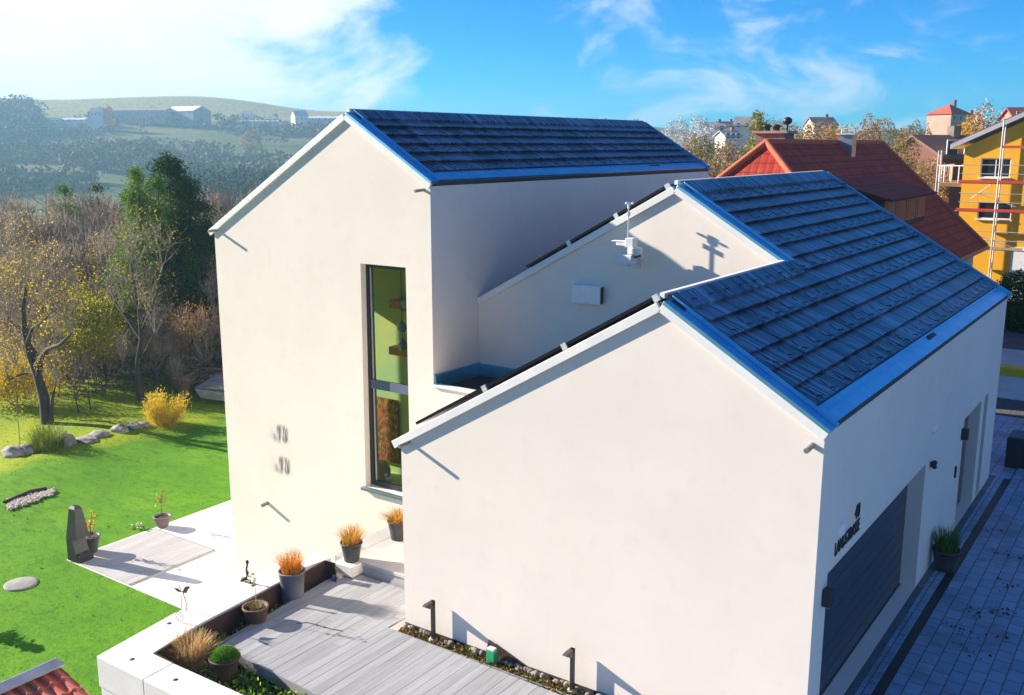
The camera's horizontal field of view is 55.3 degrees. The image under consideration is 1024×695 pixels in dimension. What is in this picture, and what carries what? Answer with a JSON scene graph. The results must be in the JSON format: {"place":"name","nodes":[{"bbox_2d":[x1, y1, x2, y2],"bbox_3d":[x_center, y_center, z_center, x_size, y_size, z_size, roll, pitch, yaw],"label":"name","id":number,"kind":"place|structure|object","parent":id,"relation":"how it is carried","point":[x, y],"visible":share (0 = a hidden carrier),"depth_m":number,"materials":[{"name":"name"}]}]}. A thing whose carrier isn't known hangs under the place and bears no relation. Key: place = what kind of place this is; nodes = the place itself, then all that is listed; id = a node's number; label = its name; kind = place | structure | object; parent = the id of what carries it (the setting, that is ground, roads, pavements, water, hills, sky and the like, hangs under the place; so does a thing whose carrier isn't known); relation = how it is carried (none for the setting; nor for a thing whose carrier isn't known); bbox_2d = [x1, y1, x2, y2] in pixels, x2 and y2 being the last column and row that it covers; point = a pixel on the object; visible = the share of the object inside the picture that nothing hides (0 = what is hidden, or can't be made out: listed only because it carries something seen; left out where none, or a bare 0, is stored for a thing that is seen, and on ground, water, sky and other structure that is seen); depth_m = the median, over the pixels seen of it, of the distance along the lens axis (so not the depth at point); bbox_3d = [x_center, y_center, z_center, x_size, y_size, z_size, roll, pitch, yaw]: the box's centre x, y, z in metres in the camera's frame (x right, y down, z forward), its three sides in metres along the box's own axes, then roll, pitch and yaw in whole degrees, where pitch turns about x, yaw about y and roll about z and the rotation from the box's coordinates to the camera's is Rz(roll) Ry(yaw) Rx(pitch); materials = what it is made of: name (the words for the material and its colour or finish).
{"place":"outdoors","nodes":[
{"label":"outdoors","id":0,"kind":"place"},
{"bbox_2d":[0,365,230,694],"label":"lawn","id":1,"kind":"structure","parent":0,"point":[97,585],"depth_m":34.45,"materials":[{"name":"green plant"}]},
{"bbox_2d":[3,577,37,590],"bbox_3d":[-14.029,6.767,27.937,0.900,0.085,0.893,8,14,34],"label":"stepping stone","id":2,"kind":"object","parent":1,"relation":"on","point":[20,583],"visible":1,"depth_m":27.87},
{"bbox_2d":[6,487,54,510],"bbox_3d":[-17.088,5.330,34.672,1.214,0.090,2.206,8,14,34],"label":"gravel patch","id":3,"kind":"object","parent":1,"relation":"on","point":[22,501],"visible":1,"depth_m":34.51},
{"bbox_2d":[0,341,79,410],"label":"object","id":4,"kind":"object","parent":1,"relation":"on","point":[5,392],"visible":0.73,"depth_m":46.81,"materials":[{"name":"yellow plant"}]},
{"bbox_2d":[0,658,90,694],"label":"garden shed","id":5,"kind":"structure","parent":1,"relation":"on","point":[51,677],"depth_m":18.67,"materials":[{"name":"tile"}]},
{"bbox_2d":[22,420,73,452],"bbox_3d":[-18.979,3.654,40.073,2.139,1.214,2.021,8,14,34],"label":"reed clump","id":6,"kind":"object","parent":1,"relation":"on","point":[46,441],"visible":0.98,"depth_m":39.82,"materials":[{"name":"plant"}]},
{"bbox_2d":[0,204,109,424],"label":"fruit tree","id":7,"kind":"object","parent":1,"relation":"on","point":[35,359],"visible":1,"depth_m":43.52,"materials":[{"name":"yellow plant"}]},
{"bbox_2d":[76,196,187,401],"bbox_3d":[-17.829,-2.221,46.810,7.853,10.234,4.290,8,14,34],"label":"fruit tree","id":8,"kind":"object","parent":1,"relation":"on","point":[140,395],"visible":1,"depth_m":46.87,"materials":[{"name":"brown plant"}]},
{"bbox_2d":[139,387,192,427],"bbox_3d":[-15.614,2.663,43.921,2.474,1.968,2.285,8,14,34],"label":"yellow shrub","id":9,"kind":"object","parent":1,"relation":"on","point":[157,412],"visible":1,"depth_m":43.74,"materials":[{"name":"plant"}]},
{"bbox_2d":[160,353,187,386],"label":"plume grass","id":10,"kind":"object","parent":1,"relation":"on","point":[173,371],"depth_m":50.59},
{"bbox_2d":[173,373,197,396],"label":"plume grass","id":11,"kind":"object","parent":1,"relation":"on","point":[184,386],"depth_m":48.82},
{"bbox_2d":[173,361,222,396],"bbox_3d":[-16.407,1.749,50.843,4.182,1.617,2.802,8,14,34],"label":"brushwood pile","id":12,"kind":"object","parent":1,"relation":"on","point":[202,377],"visible":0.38,"depth_m":50.72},
{"bbox_2d":[195,374,224,400],"bbox_3d":[-14.428,2.019,48.414,2.280,1.017,1.200,5,13,23],"label":"stone trough","id":13,"kind":"object","parent":1,"relation":"on","point":[212,388],"visible":0.52,"depth_m":48.16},
{"bbox_2d":[97,551,335,694],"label":"planter wall","id":14,"kind":"structure","parent":1,"relation":"on","point":[138,664],"depth_m":17.57,"materials":[{"name":"concrete"}]},
{"bbox_2d":[67,500,235,608],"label":"patio","id":15,"kind":"structure","parent":0,"point":[210,574],"depth_m":29.08,"materials":[{"name":"concrete"}]},
{"bbox_2d":[75,528,214,584],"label":"patio deck","id":16,"kind":"structure","parent":15,"relation":"on","point":[140,557],"depth_m":29.78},
{"bbox_2d":[66,504,93,563],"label":"fire column","id":17,"kind":"structure","parent":16,"relation":"on","point":[78,550],"depth_m":29.25,"materials":[{"name":"concrete"}]},
{"bbox_2d":[0,96,1008,381],"bbox_3d":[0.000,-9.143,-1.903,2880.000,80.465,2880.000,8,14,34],"label":"ground","id":18,"kind":"structure","parent":0,"point":[130,132],"depth_m":771.85,"materials":[{"name":"plant"}]},
{"bbox_2d":[0,242,41,364],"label":"tree","id":19,"kind":"object","parent":18,"relation":"on","point":[9,262],"visible":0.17,"depth_m":54.54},
{"bbox_2d":[0,202,47,371],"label":"tree","id":20,"kind":"object","parent":18,"relation":"on","point":[3,229],"visible":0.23,"depth_m":60.29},
{"bbox_2d":[0,187,52,350],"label":"tree","id":21,"kind":"object","parent":18,"relation":"on","point":[24,214],"visible":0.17,"depth_m":67.12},
{"bbox_2d":[0,288,69,376],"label":"tree","id":22,"kind":"object","parent":18,"relation":"on","point":[18,317],"visible":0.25,"depth_m":50.76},
{"bbox_2d":[0,259,80,388],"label":"tree","id":23,"kind":"object","parent":18,"relation":"on","point":[41,280],"visible":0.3,"depth_m":51.97,"materials":[{"name":"plant"}]},
{"bbox_2d":[10,212,71,370],"bbox_3d":[-30.683,-3.434,63.939,3.764,11.026,3.293,-2,12,-8],"label":"tree","id":24,"kind":"object","parent":18,"relation":"on","point":[26,229],"visible":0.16,"depth_m":62.87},
{"bbox_2d":[15,263,73,373],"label":"tree","id":25,"kind":"object","parent":18,"relation":"on","point":[33,307],"visible":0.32,"depth_m":50.77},
{"bbox_2d":[17,207,92,290],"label":"tree","id":26,"kind":"object","parent":18,"relation":"on","point":[70,228],"visible":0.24,"depth_m":64.40,"materials":[{"name":"plant"}]},
{"bbox_2d":[29,238,84,375],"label":"tree","id":27,"kind":"object","parent":18,"relation":"on","point":[60,259],"visible":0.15,"depth_m":56.76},
{"bbox_2d":[29,322,91,388],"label":"thicket tree","id":28,"kind":"object","parent":18,"relation":"on","point":[42,331],"visible":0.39,"depth_m":50.03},
{"bbox_2d":[33,311,92,391],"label":"thicket tree","id":29,"kind":"object","parent":18,"relation":"on","point":[53,336],"visible":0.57,"depth_m":49.43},
{"bbox_2d":[21,200,107,276],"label":"tree","id":30,"kind":"object","parent":18,"relation":"on","point":[53,226],"visible":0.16,"depth_m":66.75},
{"bbox_2d":[46,117,90,130],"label":"farm shed","id":31,"kind":"structure","parent":18,"relation":"on","point":[60,122],"depth_m":778.85,"materials":[{"name":"tile"}]},
{"bbox_2d":[51,176,94,365],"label":"conifer","id":32,"kind":"object","parent":18,"relation":"on","point":[65,190],"visible":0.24,"depth_m":70.22,"materials":[{"name":"green plant"}]},
{"bbox_2d":[44,259,104,377],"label":"tree","id":33,"kind":"object","parent":18,"relation":"on","point":[72,277],"visible":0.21,"depth_m":52.92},
{"bbox_2d":[37,191,119,365],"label":"tree","id":34,"kind":"object","parent":18,"relation":"on","point":[104,214],"visible":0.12,"depth_m":69.98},
{"bbox_2d":[53,240,104,375],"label":"tree","id":35,"kind":"object","parent":18,"relation":"on","point":[76,258],"visible":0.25,"depth_m":58.01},
{"bbox_2d":[46,283,119,382],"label":"tree","id":36,"kind":"object","parent":18,"relation":"on","point":[110,295],"visible":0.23,"depth_m":51.56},
{"bbox_2d":[34,279,143,382],"bbox_3d":[-22.032,-0.259,51.128,5.919,6.526,6.627,8,14,34],"label":"autumn tree","id":37,"kind":"object","parent":18,"relation":"on","point":[97,334],"visible":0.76,"depth_m":50.61,"materials":[{"name":"yellow plant"}]},
{"bbox_2d":[69,211,126,369],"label":"tree","id":38,"kind":"object","parent":18,"relation":"on","point":[91,234],"visible":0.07,"depth_m":61.33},
{"bbox_2d":[64,225,134,360],"bbox_3d":[-25.252,-3.022,61.783,4.060,9.736,6.249,2,12,9],"label":"tree","id":39,"kind":"object","parent":18,"relation":"on","point":[103,243],"visible":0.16,"depth_m":59.38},
{"bbox_2d":[0,334,222,404],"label":"undergrowth","id":40,"kind":"object","parent":18,"relation":"on","point":[101,374],"visible":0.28,"depth_m":51.02,"materials":[{"name":"plant"}]},
{"bbox_2d":[94,327,137,379],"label":"thicket tree","id":41,"kind":"object","parent":18,"relation":"on","point":[111,354],"visible":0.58,"depth_m":52.07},
{"bbox_2d":[89,162,186,371],"bbox_3d":[-20.713,-3.566,54.575,5.401,13.307,5.912,8,14,34],"label":"conifer","id":42,"kind":"object","parent":18,"relation":"on","point":[132,197],"visible":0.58,"depth_m":53.81,"materials":[{"name":"green plant"}]},
{"bbox_2d":[107,107,171,123],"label":"farm barn","id":43,"kind":"structure","parent":18,"relation":"on","point":[136,114],"depth_m":828.04,"materials":[{"name":"tile"}]},
{"bbox_2d":[127,325,180,380],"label":"thicket tree","id":44,"kind":"object","parent":18,"relation":"on","point":[160,353],"visible":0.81,"depth_m":51.91,"materials":[{"name":"plant"}]},
{"bbox_2d":[137,173,190,367],"bbox_3d":[-19.627,-3.675,55.481,3.648,12.267,3.333,8,14,34],"label":"conifer","id":45,"kind":"object","parent":18,"relation":"on","point":[158,181],"visible":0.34,"depth_m":54.61,"materials":[{"name":"green plant"}]},
{"bbox_2d":[119,145,217,367],"bbox_3d":[-19.917,-4.409,57.233,8.492,14.580,7.684,8,14,34],"label":"conifer","id":46,"kind":"object","parent":18,"relation":"on","point":[169,168],"visible":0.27,"depth_m":55.46,"materials":[{"name":"green plant"}]},
{"bbox_2d":[159,301,196,365],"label":"thicket tree","id":47,"kind":"object","parent":18,"relation":"on","point":[174,323],"visible":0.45,"depth_m":53.75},
{"bbox_2d":[139,171,222,368],"bbox_3d":[-18.391,-3.444,56.628,7.616,13.388,7.261,8,14,34],"label":"conifer","id":48,"kind":"object","parent":18,"relation":"on","point":[184,195],"visible":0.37,"depth_m":55.15,"materials":[{"name":"green plant"}]},
{"bbox_2d":[144,290,221,370],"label":"autumn tree","id":49,"kind":"object","parent":18,"relation":"on","point":[193,321],"visible":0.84,"depth_m":51.64,"materials":[{"name":"brown plant"}]},
{"bbox_2d":[168,105,211,125],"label":"farm barn","id":50,"kind":"structure","parent":18,"relation":"on","point":[186,115],"depth_m":824.61,"materials":[{"name":"tile"}]},
{"bbox_2d":[164,323,221,370],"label":"thicket tree","id":51,"kind":"object","parent":18,"relation":"on","point":[209,358],"visible":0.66,"depth_m":52.87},
{"bbox_2d":[166,210,222,370],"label":"conifer","id":52,"kind":"object","parent":18,"relation":"on","point":[202,227],"visible":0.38,"depth_m":54.09,"materials":[{"name":"green plant"}]},
{"bbox_2d":[197,267,220,367],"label":"tree","id":53,"kind":"object","parent":18,"relation":"on","point":[207,288],"visible":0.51,"depth_m":53.80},
{"bbox_2d":[154,161,276,216],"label":"spruce wood","id":54,"kind":"object","parent":18,"relation":"on","point":[243,183],"visible":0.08,"depth_m":341.71,"materials":[{"name":"plant"}]},
{"bbox_2d":[207,184,244,220],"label":"tree","id":55,"kind":"object","parent":18,"relation":"on","point":[226,200],"visible":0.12,"depth_m":81.36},
{"bbox_2d":[203,649,292,694],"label":"planting bed","id":56,"kind":"object","parent":18,"relation":"on","point":[235,688],"depth_m":17.05,"materials":[{"name":"plant"}]},
{"bbox_2d":[161,626,222,673],"bbox_3d":[-5.763,5.396,17.485,1.146,0.849,1.151,8,14,34],"label":"dry grass clump","id":57,"kind":"object","parent":56,"relation":"on","point":[191,656],"visible":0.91,"depth_m":17.41,"materials":[{"name":"plant"}]},
{"bbox_2d":[208,644,240,683],"bbox_3d":[-5.045,5.553,17.195,0.550,0.659,0.550,8,14,34],"label":"potted plant","id":58,"kind":"object","parent":56,"relation":"on","point":[223,660],"visible":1,"depth_m":17.04,"materials":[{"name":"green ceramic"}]},
{"bbox_2d":[175,582,321,694],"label":"ground cover","id":59,"kind":"object","parent":56,"relation":"on","point":[254,682],"visible":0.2,"depth_m":17.09,"materials":[{"name":"green plant"}]},
{"bbox_2d":[239,127,262,156],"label":"autumn tree","id":60,"kind":"object","parent":18,"relation":"on","point":[245,137],"visible":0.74,"depth_m":660.42,"materials":[{"name":"green plant"}]},
{"bbox_2d":[0,94,638,205],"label":"wood","id":61,"kind":"object","parent":18,"relation":"on","point":[22,117],"visible":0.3,"depth_m":600.90,"materials":[{"name":"plant"}]},
{"bbox_2d":[216,574,567,694],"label":"terrace deck","id":62,"kind":"structure","parent":18,"relation":"on","point":[367,650],"depth_m":17.64,"materials":[{"name":"wood"}]},
{"bbox_2d":[242,570,268,625],"bbox_3d":[-4.939,4.903,18.817,0.510,1.271,0.510,8,14,34],"label":"potted plant","id":63,"kind":"object","parent":62,"relation":"on","point":[255,612],"visible":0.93,"depth_m":18.76,"materials":[{"name":"plant"}]},
{"bbox_2d":[271,548,311,604],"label":"potted grass","id":64,"kind":"object","parent":62,"relation":"on","point":[291,572],"depth_m":19.69,"materials":[{"name":"plant"}]},
{"bbox_2d":[334,557,362,577],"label":"stone block","id":65,"kind":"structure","parent":62,"relation":"on","point":[344,568],"depth_m":20.76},
{"bbox_2d":[332,523,367,562],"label":"potted grass","id":66,"kind":"object","parent":65,"relation":"on","point":[351,541],"depth_m":20.79,"materials":[{"name":"plant"}]},
{"bbox_2d":[400,629,584,694],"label":"border bed","id":67,"kind":"object","parent":18,"relation":"on","point":[537,679],"visible":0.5,"depth_m":17.27,"materials":[{"name":"soil"}]},
{"bbox_2d":[397,624,595,694],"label":"border moss","id":68,"kind":"object","parent":67,"relation":"on","point":[438,641],"visible":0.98,"depth_m":17.43,"materials":[{"name":"green plant"}]},
{"bbox_2d":[403,623,606,694],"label":"border rubble","id":69,"kind":"object","parent":67,"relation":"on","point":[517,666],"visible":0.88,"depth_m":17.16,"materials":[{"name":"stone"}]},
{"bbox_2d":[208,109,1011,694],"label":"modern house","id":70,"kind":"structure","parent":18,"relation":"on","point":[686,447],"depth_m":19.11,"materials":[{"name":"beige paint"}]},
{"bbox_2d":[335,526,404,588],"bbox_3d":[-1.964,4.825,21.548,3.090,0.770,2.440,8,14,34],"label":"entrance step","id":71,"kind":"object","parent":70,"relation":"attached to","point":[381,558],"visible":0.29,"depth_m":21.09,"materials":[{"name":"concrete"}]},
{"bbox_2d":[378,505,402,540],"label":"potted grass","id":72,"kind":"object","parent":71,"relation":"on","point":[394,519],"depth_m":21.91,"materials":[{"name":"plant"}]},
{"bbox_2d":[361,264,407,500],"bbox_3d":[-2.961,0.829,23.109,1.570,5.560,0.370,8,14,34],"label":"window","id":73,"kind":"structure","parent":70,"relation":"in","point":[374,384],"depth_m":23.45,"materials":[{"name":"metal"}]},
{"bbox_2d":[377,396,399,463],"bbox_3d":[-3.351,2.121,25.408,1.100,1.700,0.040,8,14,34],"label":"wall picture","id":74,"kind":"object","parent":70,"relation":"attached to","point":[388,418],"depth_m":25.28},
{"bbox_2d":[572,284,603,304],"bbox_3d":[1.648,-1.161,21.333,0.730,0.400,0.162,8,14,34],"label":"wall box","id":75,"kind":"object","parent":70,"relation":"attached to","point":[588,294],"visible":1,"depth_m":21.24,"materials":[{"name":"white plastic"}]},
{"bbox_2d":[612,202,641,268],"bbox_3d":[2.462,-2.306,20.250,0.683,1.410,0.587,8,14,34],"label":"weather station","id":76,"kind":"object","parent":70,"relation":"attached to","point":[633,251],"visible":1,"depth_m":20.10,"materials":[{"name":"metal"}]},
{"bbox_2d":[819,484,907,694],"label":"garage door","id":77,"kind":"structure","parent":70,"relation":"in","point":[864,580],"depth_m":17.39,"materials":[{"name":"paint"}]},
{"bbox_2d":[662,115,694,151],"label":"autumn tree","id":78,"kind":"object","parent":18,"relation":"on","point":[683,127],"visible":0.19,"depth_m":201.55,"materials":[{"name":"brown plant"}]},
{"bbox_2d":[682,133,735,175],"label":"autumn tree","id":79,"kind":"object","parent":18,"relation":"on","point":[711,150],"visible":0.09,"depth_m":90.56,"materials":[{"name":"brown plant"}]},
{"bbox_2d":[708,138,746,177],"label":"autumn tree","id":80,"kind":"object","parent":18,"relation":"on","point":[723,150],"visible":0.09,"depth_m":64.75,"materials":[{"name":"brown plant"}]},
{"bbox_2d":[713,127,742,160],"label":"village house","id":81,"kind":"structure","parent":18,"relation":"on","point":[726,135],"depth_m":218.59,"materials":[{"name":"paint"}]},
{"bbox_2d":[733,116,761,148],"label":"village house","id":82,"kind":"structure","parent":18,"relation":"on","point":[740,124],"depth_m":273.37,"materials":[{"name":"tile"}]},
{"bbox_2d":[742,109,771,155],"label":"conifer","id":83,"kind":"object","parent":18,"relation":"on","point":[758,124],"visible":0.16,"depth_m":69.97,"materials":[{"name":"green plant"}]},
{"bbox_2d":[794,121,837,138],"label":"autumn tree","id":84,"kind":"object","parent":18,"relation":"on","point":[808,132],"visible":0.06,"depth_m":79.28,"materials":[{"name":"brown plant"}]},
{"bbox_2d":[802,114,838,138],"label":"village house","id":85,"kind":"structure","parent":18,"relation":"on","point":[826,119],"depth_m":240.93,"materials":[{"name":"tile"}]},
{"bbox_2d":[716,117,989,266],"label":"red roof house","id":86,"kind":"structure","parent":18,"relation":"on","point":[882,174],"depth_m":43.21,"materials":[{"name":"tile"}]},
{"bbox_2d":[857,112,901,158],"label":"autumn tree","id":87,"kind":"object","parent":18,"relation":"on","point":[867,130],"visible":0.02,"depth_m":71.33,"materials":[{"name":"brown plant"}]},
{"bbox_2d":[891,131,925,177],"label":"autumn tree","id":88,"kind":"object","parent":18,"relation":"on","point":[904,152],"visible":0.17,"depth_m":63.67,"materials":[{"name":"brown plant"}]},
{"bbox_2d":[894,126,967,214],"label":"village house","id":89,"kind":"structure","parent":18,"relation":"on","point":[932,146],"depth_m":73.34,"materials":[{"name":"tile"}]},
{"bbox_2d":[915,157,948,202],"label":"autumn tree","id":90,"kind":"object","parent":18,"relation":"on","point":[928,181],"visible":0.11,"depth_m":60.45,"materials":[{"name":"brown plant"}]},
{"bbox_2d":[925,100,970,134],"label":"village house","id":91,"kind":"structure","parent":18,"relation":"on","point":[940,120],"depth_m":212.56,"materials":[{"name":"paint"}]},
{"bbox_2d":[935,120,1023,278],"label":"scaffold","id":92,"kind":"object","parent":18,"relation":"on","point":[995,211],"visible":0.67,"depth_m":56.00,"materials":[{"name":"grey metal"}]},
{"bbox_2d":[937,111,1023,298],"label":"yellow house","id":93,"kind":"structure","parent":18,"relation":"on","point":[982,147],"depth_m":56.74,"materials":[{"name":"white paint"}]},
{"bbox_2d":[975,203,1011,220],"bbox_3d":[28.039,-7.913,56.843,1.952,1.046,0.240,8,14,34],"label":"window","id":94,"kind":"structure","parent":93,"relation":"in","point":[981,215],"depth_m":56.95,"materials":[{"name":"white plastic"}]},
{"bbox_2d":[978,158,1011,178],"bbox_3d":[27.902,-10.326,56.439,1.739,1.164,0.240,8,14,34],"label":"window","id":95,"kind":"structure","parent":93,"relation":"in","point":[988,167],"depth_m":56.55,"materials":[{"name":"white plastic"}]},
{"bbox_2d":[963,98,1004,134],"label":"autumn tree","id":96,"kind":"object","parent":18,"relation":"on","point":[979,119],"visible":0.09,"depth_m":96.48,"materials":[{"name":"brown plant"}]},
{"bbox_2d":[996,268,1023,325],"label":"hedge bush","id":97,"kind":"object","parent":18,"relation":"on","point":[1012,279],"visible":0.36,"depth_m":48.70,"materials":[{"name":"green plant"}]},
{"bbox_2d":[1004,301,1023,333],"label":"hedge bush","id":98,"kind":"object","parent":18,"relation":"on","point":[1011,323],"visible":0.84,"depth_m":47.46,"materials":[{"name":"green plant"}]},
{"bbox_2d":[0,0,1023,131],"label":"sky","id":99,"kind":"structure","parent":0,"point":[653,62],"materials":[{"name":"blue"}]},
{"bbox_2d":[844,475,995,694],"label":"gravel strip","id":100,"kind":"object","parent":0,"point":[859,678],"depth_m":18.69,"materials":[{"name":"gravel"}]},
{"bbox_2d":[854,476,1003,694],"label":"paving strip","id":101,"kind":"object","parent":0,"point":[881,664],"visible":0.4,"depth_m":18.73,"materials":[{"name":"stone"}]},
{"bbox_2d":[931,523,966,572],"bbox_3d":[9.136,4.208,20.587,0.860,0.970,0.869,8,14,34],"label":"potted plant","id":102,"kind":"object","parent":101,"relation":"on","point":[947,551],"visible":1,"depth_m":20.45,"materials":[{"name":"plant"}]},
{"bbox_2d":[884,468,1023,694],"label":"driveway","id":103,"kind":"structure","parent":0,"point":[929,666],"depth_m":18.22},
{"bbox_2d":[871,478,1010,694],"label":"drain channel","id":104,"kind":"object","parent":103,"relation":"in","point":[888,675],"visible":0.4,"depth_m":19.12,"materials":[{"name":"metal"}]},
{"bbox_2d":[1004,429,1023,468],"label":"planter box","id":105,"kind":"object","parent":103,"relation":"on","point":[1014,456],"visible":1,"depth_m":27.12,"materials":[{"name":"metal"}]},
{"bbox_2d":[989,415,1023,479],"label":"courtyard","id":106,"kind":"structure","parent":0,"point":[1004,426],"depth_m":29.45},
{"bbox_2d":[995,398,1023,418],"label":"gravel strip","id":107,"kind":"object","parent":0,"point":[1009,407],"depth_m":33.42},
{"bbox_2d":[997,348,1023,400],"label":"pavement","id":108,"kind":"structure","parent":0,"point":[1010,387],"depth_m":37.09,"materials":[{"name":"concrete"}]},
{"bbox_2d":[1002,326,1023,349],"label":"road","id":109,"kind":"structure","parent":0,"point":[1012,339],"depth_m":45.34,"materials":[{"name":"asphalt"}]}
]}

